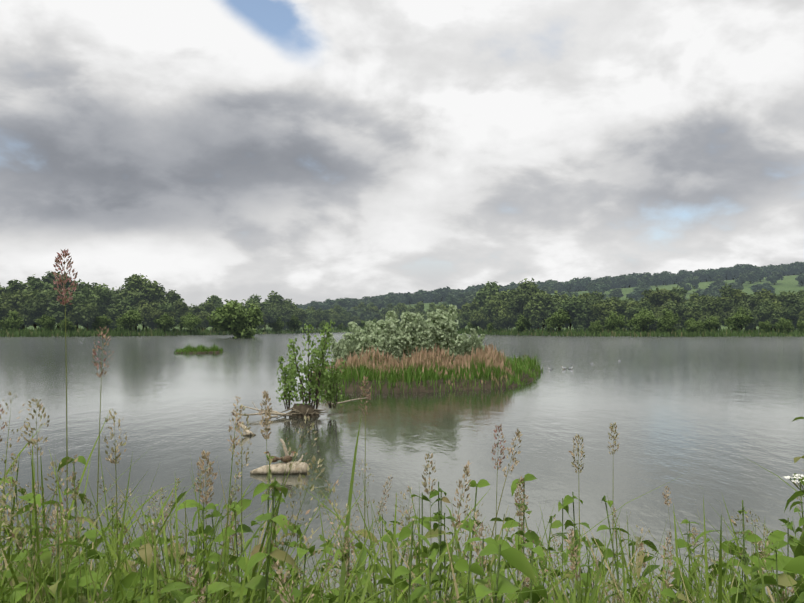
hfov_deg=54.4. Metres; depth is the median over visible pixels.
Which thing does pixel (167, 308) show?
tree
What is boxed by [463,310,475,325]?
tree
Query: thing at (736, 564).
tall herb
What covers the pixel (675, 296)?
tree
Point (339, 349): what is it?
bush
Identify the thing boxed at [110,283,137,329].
tree
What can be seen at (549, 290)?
slope tree
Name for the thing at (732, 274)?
hill tree
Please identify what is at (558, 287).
hill tree
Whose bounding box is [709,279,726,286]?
slope tree
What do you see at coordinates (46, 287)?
tree
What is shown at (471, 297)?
slope tree
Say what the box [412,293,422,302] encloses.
slope tree
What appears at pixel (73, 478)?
spike grass culms
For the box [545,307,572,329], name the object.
shore willow
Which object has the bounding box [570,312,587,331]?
bush
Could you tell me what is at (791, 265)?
hill tree
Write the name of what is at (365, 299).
hill tree
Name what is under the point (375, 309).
tree
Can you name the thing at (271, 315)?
tree
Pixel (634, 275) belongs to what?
hill tree
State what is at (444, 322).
willow bush
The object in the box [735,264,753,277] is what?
hill tree
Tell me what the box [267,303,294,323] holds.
tree
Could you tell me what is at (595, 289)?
slope tree
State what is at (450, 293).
slope tree
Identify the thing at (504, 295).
tree
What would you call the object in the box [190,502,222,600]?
tall herb
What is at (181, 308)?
tree
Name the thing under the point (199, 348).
islet grass
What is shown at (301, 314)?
tree
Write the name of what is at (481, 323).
tree
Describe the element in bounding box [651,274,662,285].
slope tree
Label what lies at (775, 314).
tree
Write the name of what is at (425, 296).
slope tree
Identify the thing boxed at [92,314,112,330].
shore willow
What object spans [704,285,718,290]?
slope tree
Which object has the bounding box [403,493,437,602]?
tall herb
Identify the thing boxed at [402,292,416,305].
slope tree
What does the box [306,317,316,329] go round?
tree
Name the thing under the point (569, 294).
slope tree
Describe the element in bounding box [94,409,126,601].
tall culm
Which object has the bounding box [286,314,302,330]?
shore willow
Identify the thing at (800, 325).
shore willow
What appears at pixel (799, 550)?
tall herb
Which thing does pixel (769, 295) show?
tree
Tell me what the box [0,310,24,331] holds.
shore willow
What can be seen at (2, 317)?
tree
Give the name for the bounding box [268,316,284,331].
shore willow
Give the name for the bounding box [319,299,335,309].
slope tree
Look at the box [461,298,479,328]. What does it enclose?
tree
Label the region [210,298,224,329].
tree
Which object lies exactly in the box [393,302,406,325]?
tree
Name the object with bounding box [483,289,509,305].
tree
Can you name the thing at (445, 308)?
tree
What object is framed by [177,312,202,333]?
shore willow
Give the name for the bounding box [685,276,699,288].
slope tree
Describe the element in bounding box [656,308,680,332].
shore willow
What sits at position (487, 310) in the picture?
tree
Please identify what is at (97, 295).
tree
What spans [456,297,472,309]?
slope tree
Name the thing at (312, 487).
grass culms
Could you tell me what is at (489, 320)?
tree
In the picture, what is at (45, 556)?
tall herb
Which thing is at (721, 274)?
hill tree
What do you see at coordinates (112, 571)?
bank grass
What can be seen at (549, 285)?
slope tree
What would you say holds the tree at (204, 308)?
on the ground at (788, 283)
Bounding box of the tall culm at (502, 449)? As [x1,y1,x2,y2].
[491,424,505,537]
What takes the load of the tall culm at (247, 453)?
on the ground at (788, 283)
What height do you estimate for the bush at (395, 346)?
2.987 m
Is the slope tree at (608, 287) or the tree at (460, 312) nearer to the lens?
the tree at (460, 312)
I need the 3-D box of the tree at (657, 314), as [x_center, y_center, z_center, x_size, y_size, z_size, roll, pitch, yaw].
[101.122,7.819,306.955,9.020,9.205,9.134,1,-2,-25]
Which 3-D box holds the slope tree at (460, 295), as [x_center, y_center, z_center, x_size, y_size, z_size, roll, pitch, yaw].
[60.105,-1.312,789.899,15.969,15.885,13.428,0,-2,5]
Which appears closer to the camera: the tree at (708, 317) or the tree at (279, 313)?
the tree at (708, 317)
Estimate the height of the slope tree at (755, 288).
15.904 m
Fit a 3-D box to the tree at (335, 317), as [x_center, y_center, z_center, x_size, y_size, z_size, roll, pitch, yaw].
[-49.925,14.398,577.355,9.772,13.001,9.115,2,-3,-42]
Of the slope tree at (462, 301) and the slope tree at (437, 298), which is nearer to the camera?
the slope tree at (462, 301)
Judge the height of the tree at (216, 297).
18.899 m
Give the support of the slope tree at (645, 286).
on the ground at (788, 283)
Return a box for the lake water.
[0,332,803,602]
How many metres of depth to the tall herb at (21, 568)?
1.98 m
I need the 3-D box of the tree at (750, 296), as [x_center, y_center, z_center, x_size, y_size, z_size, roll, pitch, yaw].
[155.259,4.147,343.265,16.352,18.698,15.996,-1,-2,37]
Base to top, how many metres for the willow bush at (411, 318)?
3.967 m
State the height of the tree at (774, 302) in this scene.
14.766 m
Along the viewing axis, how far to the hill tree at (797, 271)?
1015.74 m
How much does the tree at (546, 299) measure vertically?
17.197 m
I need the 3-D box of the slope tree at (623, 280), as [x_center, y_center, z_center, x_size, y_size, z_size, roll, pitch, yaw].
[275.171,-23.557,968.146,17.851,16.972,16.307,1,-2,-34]
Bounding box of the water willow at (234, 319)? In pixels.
[207,299,263,337]
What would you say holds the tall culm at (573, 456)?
on the ground at (788, 283)
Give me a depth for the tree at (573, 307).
324.67 m
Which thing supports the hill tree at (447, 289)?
on the ground at (788, 283)
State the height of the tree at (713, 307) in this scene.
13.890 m
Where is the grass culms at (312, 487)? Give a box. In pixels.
[0,391,803,602]
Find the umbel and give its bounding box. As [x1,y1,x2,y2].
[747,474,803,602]
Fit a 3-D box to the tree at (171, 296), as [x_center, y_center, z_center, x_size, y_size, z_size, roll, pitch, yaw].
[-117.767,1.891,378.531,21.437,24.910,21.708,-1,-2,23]
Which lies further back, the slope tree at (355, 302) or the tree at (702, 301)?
the slope tree at (355, 302)
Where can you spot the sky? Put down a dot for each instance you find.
(303, 151)
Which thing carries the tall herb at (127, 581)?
on the ground at (788, 283)
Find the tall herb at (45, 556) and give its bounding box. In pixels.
[8,493,55,593]
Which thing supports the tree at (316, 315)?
on the ground at (788, 283)
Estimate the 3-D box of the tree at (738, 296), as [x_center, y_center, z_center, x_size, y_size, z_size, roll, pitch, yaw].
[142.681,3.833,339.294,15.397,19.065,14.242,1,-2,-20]
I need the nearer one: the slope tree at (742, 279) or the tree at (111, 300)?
the tree at (111, 300)
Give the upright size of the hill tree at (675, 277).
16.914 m
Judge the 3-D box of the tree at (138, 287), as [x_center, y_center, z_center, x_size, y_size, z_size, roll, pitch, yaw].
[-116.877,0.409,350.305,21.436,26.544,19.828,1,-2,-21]
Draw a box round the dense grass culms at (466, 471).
[35,397,794,602]
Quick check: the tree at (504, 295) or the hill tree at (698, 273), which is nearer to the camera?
the tree at (504, 295)
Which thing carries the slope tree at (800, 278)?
on the ground at (788, 283)
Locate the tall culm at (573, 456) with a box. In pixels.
[568,434,584,592]
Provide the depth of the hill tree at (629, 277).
1008.04 m
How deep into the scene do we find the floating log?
16.27 m
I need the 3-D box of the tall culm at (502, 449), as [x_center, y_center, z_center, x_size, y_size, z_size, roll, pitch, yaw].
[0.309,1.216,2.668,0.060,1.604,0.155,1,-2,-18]
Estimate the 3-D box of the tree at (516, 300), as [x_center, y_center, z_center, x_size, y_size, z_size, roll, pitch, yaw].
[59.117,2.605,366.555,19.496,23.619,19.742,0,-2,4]
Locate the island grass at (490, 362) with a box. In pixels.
[309,342,542,392]
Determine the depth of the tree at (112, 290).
368.22 m
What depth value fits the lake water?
21.99 m
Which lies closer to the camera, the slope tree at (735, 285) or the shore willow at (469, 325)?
the shore willow at (469, 325)
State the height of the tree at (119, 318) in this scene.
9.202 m
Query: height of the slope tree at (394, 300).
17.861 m
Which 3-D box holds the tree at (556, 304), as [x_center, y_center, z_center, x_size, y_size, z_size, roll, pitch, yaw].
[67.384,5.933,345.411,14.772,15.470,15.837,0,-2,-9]
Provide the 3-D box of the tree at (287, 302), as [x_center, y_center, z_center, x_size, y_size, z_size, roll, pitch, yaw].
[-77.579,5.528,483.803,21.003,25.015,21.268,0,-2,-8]
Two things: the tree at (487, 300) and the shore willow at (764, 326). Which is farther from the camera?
the tree at (487, 300)
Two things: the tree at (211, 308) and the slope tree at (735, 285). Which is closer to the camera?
the tree at (211, 308)
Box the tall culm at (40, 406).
[21,398,49,549]
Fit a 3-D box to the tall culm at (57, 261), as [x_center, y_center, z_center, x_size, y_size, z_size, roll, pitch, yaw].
[-0.935,0.779,2.220,0.338,1.860,0.187,-1,-2,15]
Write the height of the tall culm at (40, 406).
1.414 m
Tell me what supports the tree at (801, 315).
on the ground at (788, 283)
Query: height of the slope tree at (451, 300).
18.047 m
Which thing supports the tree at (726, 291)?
on the ground at (788, 283)
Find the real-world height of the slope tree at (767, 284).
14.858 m
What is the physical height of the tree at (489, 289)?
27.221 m
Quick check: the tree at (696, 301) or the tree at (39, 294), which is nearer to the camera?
the tree at (39, 294)
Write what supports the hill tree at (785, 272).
on the ground at (788, 283)
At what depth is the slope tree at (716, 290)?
736.37 m
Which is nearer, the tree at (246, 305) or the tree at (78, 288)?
the tree at (78, 288)
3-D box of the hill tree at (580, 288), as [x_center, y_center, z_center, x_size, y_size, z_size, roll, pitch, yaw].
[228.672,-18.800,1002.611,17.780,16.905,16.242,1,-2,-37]
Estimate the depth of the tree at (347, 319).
607.28 m
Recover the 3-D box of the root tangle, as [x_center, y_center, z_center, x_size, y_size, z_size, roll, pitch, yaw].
[-3.458,3.887,26.863,1.722,0.575,1.846,0,-2,6]
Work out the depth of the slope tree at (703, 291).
729.01 m
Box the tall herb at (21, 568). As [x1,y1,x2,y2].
[13,500,59,602]
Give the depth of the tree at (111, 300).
337.48 m
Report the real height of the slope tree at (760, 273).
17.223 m
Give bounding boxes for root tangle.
[276,408,327,418]
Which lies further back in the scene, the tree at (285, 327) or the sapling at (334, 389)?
the tree at (285, 327)
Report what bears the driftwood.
in the lake water
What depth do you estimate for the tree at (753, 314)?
298.89 m
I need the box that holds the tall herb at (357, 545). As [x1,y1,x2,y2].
[332,541,369,602]
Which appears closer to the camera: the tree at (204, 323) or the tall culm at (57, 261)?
the tall culm at (57, 261)
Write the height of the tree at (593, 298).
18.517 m
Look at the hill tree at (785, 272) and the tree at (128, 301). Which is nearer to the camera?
the tree at (128, 301)
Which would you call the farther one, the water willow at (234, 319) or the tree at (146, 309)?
the tree at (146, 309)
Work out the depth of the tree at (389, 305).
652.62 m
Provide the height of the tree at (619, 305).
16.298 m
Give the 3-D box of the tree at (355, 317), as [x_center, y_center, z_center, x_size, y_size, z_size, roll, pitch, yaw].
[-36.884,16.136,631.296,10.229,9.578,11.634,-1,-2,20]
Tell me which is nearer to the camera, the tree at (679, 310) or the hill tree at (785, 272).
the tree at (679, 310)
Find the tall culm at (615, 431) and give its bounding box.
[585,422,619,600]
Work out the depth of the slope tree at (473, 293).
794.14 m
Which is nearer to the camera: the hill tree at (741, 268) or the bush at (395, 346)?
the bush at (395, 346)
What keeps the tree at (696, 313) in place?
on the ground at (788, 283)
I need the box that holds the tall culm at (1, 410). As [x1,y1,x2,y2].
[0,404,29,567]
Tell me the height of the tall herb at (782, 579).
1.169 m
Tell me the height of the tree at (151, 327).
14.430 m
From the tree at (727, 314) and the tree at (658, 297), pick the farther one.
the tree at (658, 297)
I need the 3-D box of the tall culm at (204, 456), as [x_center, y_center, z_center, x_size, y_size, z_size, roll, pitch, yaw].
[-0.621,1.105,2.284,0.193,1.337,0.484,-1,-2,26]
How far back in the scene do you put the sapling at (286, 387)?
27.39 m
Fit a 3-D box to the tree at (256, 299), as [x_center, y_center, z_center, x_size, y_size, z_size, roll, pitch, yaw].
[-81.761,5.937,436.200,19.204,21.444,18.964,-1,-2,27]
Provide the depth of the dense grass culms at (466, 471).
2.08 m
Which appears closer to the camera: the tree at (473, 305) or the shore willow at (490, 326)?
the shore willow at (490, 326)
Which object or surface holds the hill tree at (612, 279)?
on the ground at (788, 283)
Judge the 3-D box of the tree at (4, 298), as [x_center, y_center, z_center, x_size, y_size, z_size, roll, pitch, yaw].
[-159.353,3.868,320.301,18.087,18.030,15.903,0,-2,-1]
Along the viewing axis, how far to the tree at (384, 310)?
664.16 m
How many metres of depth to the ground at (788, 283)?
838.30 m
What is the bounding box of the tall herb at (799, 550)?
[784,417,803,602]
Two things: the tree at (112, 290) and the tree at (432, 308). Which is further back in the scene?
the tree at (432, 308)
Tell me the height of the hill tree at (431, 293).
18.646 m
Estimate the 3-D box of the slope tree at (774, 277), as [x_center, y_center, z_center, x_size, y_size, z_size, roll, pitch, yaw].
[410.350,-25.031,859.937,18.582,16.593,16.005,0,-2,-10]
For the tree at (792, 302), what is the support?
on the ground at (788, 283)
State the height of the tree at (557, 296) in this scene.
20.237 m
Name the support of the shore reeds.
on the ground at (788, 283)
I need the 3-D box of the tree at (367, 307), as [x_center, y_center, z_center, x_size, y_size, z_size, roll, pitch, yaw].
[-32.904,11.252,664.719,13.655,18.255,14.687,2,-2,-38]
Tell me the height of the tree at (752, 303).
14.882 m
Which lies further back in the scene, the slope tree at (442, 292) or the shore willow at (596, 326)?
the slope tree at (442, 292)
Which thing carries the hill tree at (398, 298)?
on the ground at (788, 283)
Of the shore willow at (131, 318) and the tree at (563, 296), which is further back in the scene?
the tree at (563, 296)
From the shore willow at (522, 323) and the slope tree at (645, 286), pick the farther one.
the slope tree at (645, 286)
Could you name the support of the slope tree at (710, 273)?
on the ground at (788, 283)
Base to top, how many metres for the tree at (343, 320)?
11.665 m
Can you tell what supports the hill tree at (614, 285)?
on the ground at (788, 283)
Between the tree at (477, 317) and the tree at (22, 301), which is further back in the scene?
the tree at (477, 317)
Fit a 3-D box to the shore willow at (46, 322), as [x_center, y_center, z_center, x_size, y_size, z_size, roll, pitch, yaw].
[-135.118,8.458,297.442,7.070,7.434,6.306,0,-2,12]
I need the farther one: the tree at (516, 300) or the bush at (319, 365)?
the tree at (516, 300)
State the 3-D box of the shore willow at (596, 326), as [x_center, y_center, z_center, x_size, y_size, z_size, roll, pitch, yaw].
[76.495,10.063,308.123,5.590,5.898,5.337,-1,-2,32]
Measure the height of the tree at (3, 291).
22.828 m
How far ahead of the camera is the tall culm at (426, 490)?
2.31 m
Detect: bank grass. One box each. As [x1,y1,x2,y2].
[0,413,803,602]
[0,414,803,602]
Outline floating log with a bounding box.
[250,455,308,474]
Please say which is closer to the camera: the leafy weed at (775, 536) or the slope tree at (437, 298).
the leafy weed at (775, 536)
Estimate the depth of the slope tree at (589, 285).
866.88 m
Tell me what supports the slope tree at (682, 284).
on the ground at (788, 283)
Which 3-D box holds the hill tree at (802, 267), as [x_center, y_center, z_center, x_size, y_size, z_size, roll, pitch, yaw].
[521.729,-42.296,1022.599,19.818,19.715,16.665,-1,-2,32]
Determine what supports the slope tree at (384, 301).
on the ground at (788, 283)
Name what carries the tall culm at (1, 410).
on the ground at (788, 283)
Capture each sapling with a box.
[276,356,298,408]
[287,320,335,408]
[317,360,344,408]
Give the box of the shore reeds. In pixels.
[0,325,803,336]
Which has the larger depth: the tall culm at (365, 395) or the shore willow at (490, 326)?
the shore willow at (490, 326)
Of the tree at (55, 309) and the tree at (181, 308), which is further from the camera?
the tree at (181, 308)
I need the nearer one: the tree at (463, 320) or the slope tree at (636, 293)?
the tree at (463, 320)
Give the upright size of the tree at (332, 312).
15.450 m
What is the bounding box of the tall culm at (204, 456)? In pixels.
[194,450,216,572]
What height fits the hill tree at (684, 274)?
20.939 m
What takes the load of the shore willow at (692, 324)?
on the ground at (788, 283)
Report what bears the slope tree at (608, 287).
on the ground at (788, 283)
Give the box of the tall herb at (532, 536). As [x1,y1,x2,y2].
[504,473,542,602]
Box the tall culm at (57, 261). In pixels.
[52,248,124,585]
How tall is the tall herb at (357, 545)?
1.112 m
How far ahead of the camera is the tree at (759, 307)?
307.43 m
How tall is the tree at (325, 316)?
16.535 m
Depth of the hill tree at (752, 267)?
1005.95 m
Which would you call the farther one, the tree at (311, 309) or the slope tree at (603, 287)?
the slope tree at (603, 287)
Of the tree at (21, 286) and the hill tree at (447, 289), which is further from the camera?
the hill tree at (447, 289)
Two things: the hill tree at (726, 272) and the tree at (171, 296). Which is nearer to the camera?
the tree at (171, 296)
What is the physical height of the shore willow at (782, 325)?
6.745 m
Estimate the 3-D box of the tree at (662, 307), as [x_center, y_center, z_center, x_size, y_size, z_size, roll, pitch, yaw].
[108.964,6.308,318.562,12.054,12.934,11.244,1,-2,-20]
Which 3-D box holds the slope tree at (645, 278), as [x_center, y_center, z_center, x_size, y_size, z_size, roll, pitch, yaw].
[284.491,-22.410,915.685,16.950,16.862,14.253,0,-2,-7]
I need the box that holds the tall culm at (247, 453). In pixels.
[229,405,253,580]
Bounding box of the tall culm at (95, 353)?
[92,326,113,571]
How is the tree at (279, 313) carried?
on the ground at (788, 283)
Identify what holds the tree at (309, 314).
on the ground at (788, 283)
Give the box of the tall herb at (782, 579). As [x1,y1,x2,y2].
[754,542,796,602]
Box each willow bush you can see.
[342,312,395,368]
[385,310,427,369]
[425,304,464,361]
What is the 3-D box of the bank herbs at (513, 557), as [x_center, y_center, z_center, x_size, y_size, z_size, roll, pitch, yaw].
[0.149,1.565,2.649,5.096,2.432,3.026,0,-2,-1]
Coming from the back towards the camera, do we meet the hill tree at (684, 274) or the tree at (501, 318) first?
the hill tree at (684, 274)
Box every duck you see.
[264,451,278,462]
[279,451,295,461]
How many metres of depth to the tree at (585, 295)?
345.96 m
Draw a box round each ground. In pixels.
[5,275,803,335]
[176,351,222,353]
[289,366,541,417]
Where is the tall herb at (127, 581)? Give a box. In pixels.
[116,536,158,602]
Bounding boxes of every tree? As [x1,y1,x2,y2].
[0,285,9,296]
[0,289,24,310]
[0,298,11,314]
[0,309,19,328]
[4,274,41,328]
[5,287,50,328]
[21,297,48,327]
[31,276,68,329]
[35,291,50,325]
[41,271,72,327]
[42,290,81,328]
[58,279,88,325]
[66,307,83,325]
[69,302,99,329]
[75,283,114,330]
[83,282,125,327]
[103,301,130,327]
[107,286,122,328]
[108,296,136,310]
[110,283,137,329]
[114,311,137,328]
[121,273,164,329]
[136,300,157,329]
[145,309,175,329]
[148,280,183,328]
[149,300,165,329]
[156,301,180,328]
[173,300,190,327]
[189,301,215,330]
[190,304,209,328]
[195,312,213,329]
[203,295,221,328]
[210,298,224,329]
[241,299,260,311]
[245,294,266,328]
[256,314,266,329]
[262,307,277,329]
[263,295,285,322]
[267,290,292,329]
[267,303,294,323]
[273,311,285,326]
[282,306,306,323]
[283,303,305,329]
[302,308,312,328]
[306,306,324,329]
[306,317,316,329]
[310,301,319,310]
[311,310,322,329]
[318,308,329,329]
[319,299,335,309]
[324,309,338,314]
[327,313,340,326]
[329,305,341,326]
[330,298,350,308]
[337,314,345,325]
[340,313,350,326]
[348,308,358,320]
[349,299,361,306]
[351,302,364,310]
[351,316,361,321]
[356,307,368,314]
[358,304,371,312]
[358,310,379,320]
[361,296,369,301]
[364,297,377,302]
[368,307,380,313]
[374,301,382,309]
[378,297,394,306]
[380,306,388,314]
[382,294,398,304]
[387,303,395,309]
[393,294,405,302]
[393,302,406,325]
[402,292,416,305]
[405,301,426,319]
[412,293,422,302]
[416,292,429,302]
[426,290,434,302]
[426,302,448,311]
[427,305,448,317]
[433,293,440,303]
[436,288,447,301]
[443,286,455,300]
[444,295,459,306]
[447,291,456,296]
[454,312,469,329]
[456,292,465,298]
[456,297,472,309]
[457,307,466,327]
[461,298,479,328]
[463,286,473,292]
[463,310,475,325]
[465,295,474,301]
[468,291,475,296]
[470,312,484,328]
[475,281,500,311]
[476,317,488,328]
[479,304,493,330]
[482,299,506,321]
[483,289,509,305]
[487,297,516,330]
[496,278,539,328]
[508,282,538,327]
[523,296,552,328]
[529,289,563,330]
[532,293,554,329]
[539,281,555,290]
[540,286,554,293]
[545,283,555,288]
[551,297,569,331]
[552,281,560,292]
[557,294,587,329]
[559,282,564,291]
[561,294,575,327]
[563,281,574,291]
[566,292,578,296]
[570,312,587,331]
[571,277,581,291]
[571,314,596,329]
[574,281,584,290]
[578,276,591,290]
[578,292,590,330]
[582,291,604,328]
[584,283,595,291]
[588,283,607,290]
[589,287,604,294]
[590,301,624,330]
[597,277,611,284]
[600,283,610,292]
[603,295,628,316]
[604,276,614,282]
[608,288,623,299]
[611,277,620,288]
[615,275,634,287]
[615,276,630,286]
[623,297,638,329]
[624,299,655,319]
[625,299,655,329]
[626,275,635,287]
[626,287,643,300]
[628,272,638,284]
[628,305,655,331]
[636,282,651,289]
[637,275,652,286]
[638,272,651,284]
[639,288,677,329]
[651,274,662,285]
[652,311,662,328]
[653,301,678,326]
[659,271,671,283]
[661,273,671,284]
[663,290,680,304]
[668,303,687,329]
[670,285,687,302]
[671,273,681,283]
[677,281,691,291]
[679,270,691,282]
[681,295,704,303]
[681,300,701,310]
[683,303,707,322]
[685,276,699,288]
[690,291,698,299]
[693,269,705,281]
[697,293,723,331]
[698,289,709,293]
[701,298,725,328]
[701,313,720,328]
[702,269,711,281]
[703,269,719,280]
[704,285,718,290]
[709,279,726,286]
[711,285,727,295]
[713,269,725,277]
[718,283,747,329]
[719,267,732,280]
[720,288,745,328]
[723,308,751,327]
[727,283,743,289]
[728,264,747,278]
[728,267,739,279]
[730,303,759,330]
[734,274,749,283]
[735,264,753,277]
[737,298,759,310]
[744,271,756,283]
[745,291,767,329]
[748,284,769,291]
[749,264,757,271]
[754,268,768,281]
[755,301,774,325]
[757,302,789,328]
[758,288,786,331]
[759,282,774,293]
[759,297,783,330]
[765,271,783,284]
[766,266,781,274]
[776,291,803,329]
[782,266,787,275]
[786,263,799,274]
[788,261,802,273]
[793,291,803,299]
[795,273,803,284]
[797,310,803,322]
[798,262,803,273]
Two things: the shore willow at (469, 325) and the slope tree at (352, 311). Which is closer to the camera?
the shore willow at (469, 325)
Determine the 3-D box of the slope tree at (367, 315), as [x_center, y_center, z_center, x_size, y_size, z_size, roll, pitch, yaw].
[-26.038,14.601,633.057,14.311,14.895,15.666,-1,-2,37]
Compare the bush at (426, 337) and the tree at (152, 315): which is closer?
the bush at (426, 337)
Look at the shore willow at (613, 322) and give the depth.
304.91 m
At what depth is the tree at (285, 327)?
491.89 m
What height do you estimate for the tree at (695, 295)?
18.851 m
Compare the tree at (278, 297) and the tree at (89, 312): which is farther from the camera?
the tree at (278, 297)
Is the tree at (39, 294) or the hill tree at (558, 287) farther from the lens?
the hill tree at (558, 287)
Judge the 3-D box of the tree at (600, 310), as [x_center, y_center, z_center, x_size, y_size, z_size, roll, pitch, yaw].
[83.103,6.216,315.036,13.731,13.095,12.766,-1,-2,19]
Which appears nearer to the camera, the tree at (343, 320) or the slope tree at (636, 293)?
the tree at (343, 320)
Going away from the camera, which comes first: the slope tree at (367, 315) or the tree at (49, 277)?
the tree at (49, 277)
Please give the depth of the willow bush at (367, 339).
44.81 m
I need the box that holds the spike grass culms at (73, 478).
[0,453,796,602]
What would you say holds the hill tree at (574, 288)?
on the ground at (788, 283)
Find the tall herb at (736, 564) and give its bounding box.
[727,530,757,594]
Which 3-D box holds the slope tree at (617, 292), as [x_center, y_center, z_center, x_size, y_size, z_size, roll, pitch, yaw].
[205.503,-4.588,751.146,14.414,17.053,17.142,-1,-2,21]
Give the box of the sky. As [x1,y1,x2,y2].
[0,0,803,307]
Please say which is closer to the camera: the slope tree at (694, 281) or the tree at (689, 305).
the tree at (689, 305)
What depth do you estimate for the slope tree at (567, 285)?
952.32 m
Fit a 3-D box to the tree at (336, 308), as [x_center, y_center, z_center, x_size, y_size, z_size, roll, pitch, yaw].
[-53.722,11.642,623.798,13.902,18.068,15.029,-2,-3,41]
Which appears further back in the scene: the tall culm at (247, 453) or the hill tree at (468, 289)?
the hill tree at (468, 289)
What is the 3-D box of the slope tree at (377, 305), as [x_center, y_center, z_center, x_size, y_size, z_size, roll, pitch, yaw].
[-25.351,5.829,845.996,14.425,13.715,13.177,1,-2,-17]
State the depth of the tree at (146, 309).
332.43 m
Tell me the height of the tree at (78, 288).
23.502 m
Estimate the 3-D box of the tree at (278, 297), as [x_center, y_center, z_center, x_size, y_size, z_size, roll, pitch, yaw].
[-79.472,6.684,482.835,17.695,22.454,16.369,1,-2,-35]
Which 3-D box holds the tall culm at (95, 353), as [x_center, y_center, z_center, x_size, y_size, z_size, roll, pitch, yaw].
[-1.006,0.926,2.280,0.255,1.715,0.299,0,-2,-11]
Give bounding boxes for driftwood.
[231,398,364,455]
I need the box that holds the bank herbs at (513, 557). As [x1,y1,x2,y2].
[0,453,803,602]
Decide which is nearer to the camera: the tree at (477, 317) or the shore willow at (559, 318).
the shore willow at (559, 318)
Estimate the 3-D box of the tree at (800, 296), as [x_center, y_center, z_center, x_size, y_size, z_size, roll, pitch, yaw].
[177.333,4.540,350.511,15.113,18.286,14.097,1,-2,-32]
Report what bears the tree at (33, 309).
on the ground at (788, 283)
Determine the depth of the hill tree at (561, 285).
1012.98 m
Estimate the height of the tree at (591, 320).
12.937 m
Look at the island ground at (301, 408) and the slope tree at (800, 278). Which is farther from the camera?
the slope tree at (800, 278)
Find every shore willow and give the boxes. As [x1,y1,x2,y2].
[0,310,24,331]
[34,314,55,331]
[58,318,76,330]
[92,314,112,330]
[116,308,143,329]
[153,312,176,332]
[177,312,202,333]
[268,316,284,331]
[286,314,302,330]
[318,320,329,328]
[467,317,477,330]
[486,322,493,330]
[515,314,531,331]
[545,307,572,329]
[588,320,603,333]
[603,312,624,330]
[624,307,655,331]
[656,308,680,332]
[684,317,703,332]
[701,316,719,330]
[723,307,753,329]
[758,320,771,332]
[774,317,794,333]
[796,320,803,331]
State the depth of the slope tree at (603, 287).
819.47 m
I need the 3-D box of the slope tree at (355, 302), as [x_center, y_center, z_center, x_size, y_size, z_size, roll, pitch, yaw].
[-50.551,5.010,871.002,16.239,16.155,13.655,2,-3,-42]
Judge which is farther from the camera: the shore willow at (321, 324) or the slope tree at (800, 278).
the slope tree at (800, 278)
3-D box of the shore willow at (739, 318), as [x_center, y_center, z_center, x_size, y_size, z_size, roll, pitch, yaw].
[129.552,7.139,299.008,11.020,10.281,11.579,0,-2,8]
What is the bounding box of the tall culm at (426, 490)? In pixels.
[421,453,436,600]
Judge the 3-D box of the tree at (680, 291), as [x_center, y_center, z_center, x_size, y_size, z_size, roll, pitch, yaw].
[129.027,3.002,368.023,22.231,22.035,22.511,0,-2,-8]
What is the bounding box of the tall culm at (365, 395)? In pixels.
[359,376,370,602]
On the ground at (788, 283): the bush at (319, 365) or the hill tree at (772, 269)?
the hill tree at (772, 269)
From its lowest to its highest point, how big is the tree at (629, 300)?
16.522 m
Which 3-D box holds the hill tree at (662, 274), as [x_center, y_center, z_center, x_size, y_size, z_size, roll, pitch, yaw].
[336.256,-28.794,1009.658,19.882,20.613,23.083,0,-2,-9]
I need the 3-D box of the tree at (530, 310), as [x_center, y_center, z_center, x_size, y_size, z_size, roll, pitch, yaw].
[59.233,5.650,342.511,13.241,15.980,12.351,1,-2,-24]
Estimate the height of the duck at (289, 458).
0.230 m
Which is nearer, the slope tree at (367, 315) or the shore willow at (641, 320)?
the shore willow at (641, 320)
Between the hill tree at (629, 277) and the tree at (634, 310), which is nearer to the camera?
the tree at (634, 310)
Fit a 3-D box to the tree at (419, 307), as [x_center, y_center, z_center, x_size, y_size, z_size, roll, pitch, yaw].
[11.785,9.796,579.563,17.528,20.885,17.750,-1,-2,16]
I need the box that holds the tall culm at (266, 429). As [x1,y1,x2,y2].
[259,390,272,585]
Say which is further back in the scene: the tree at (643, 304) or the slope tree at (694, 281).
the slope tree at (694, 281)
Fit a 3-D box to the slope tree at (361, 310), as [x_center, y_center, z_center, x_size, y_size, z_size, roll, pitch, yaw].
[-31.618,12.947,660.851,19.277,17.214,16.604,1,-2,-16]
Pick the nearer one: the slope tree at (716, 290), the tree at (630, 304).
the tree at (630, 304)
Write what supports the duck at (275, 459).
on the floating log
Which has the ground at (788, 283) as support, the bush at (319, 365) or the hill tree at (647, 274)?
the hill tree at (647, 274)
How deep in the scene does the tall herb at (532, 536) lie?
2.25 m
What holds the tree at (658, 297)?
on the ground at (788, 283)
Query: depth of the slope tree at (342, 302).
798.45 m
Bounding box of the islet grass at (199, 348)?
[174,342,223,353]
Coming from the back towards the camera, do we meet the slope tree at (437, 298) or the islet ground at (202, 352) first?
the slope tree at (437, 298)
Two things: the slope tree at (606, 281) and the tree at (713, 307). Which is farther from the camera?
the slope tree at (606, 281)
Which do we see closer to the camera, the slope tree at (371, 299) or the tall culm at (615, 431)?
the tall culm at (615, 431)
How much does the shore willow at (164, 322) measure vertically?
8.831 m
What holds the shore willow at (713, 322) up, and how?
on the ground at (788, 283)
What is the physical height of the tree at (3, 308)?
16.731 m
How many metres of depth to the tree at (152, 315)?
330.22 m

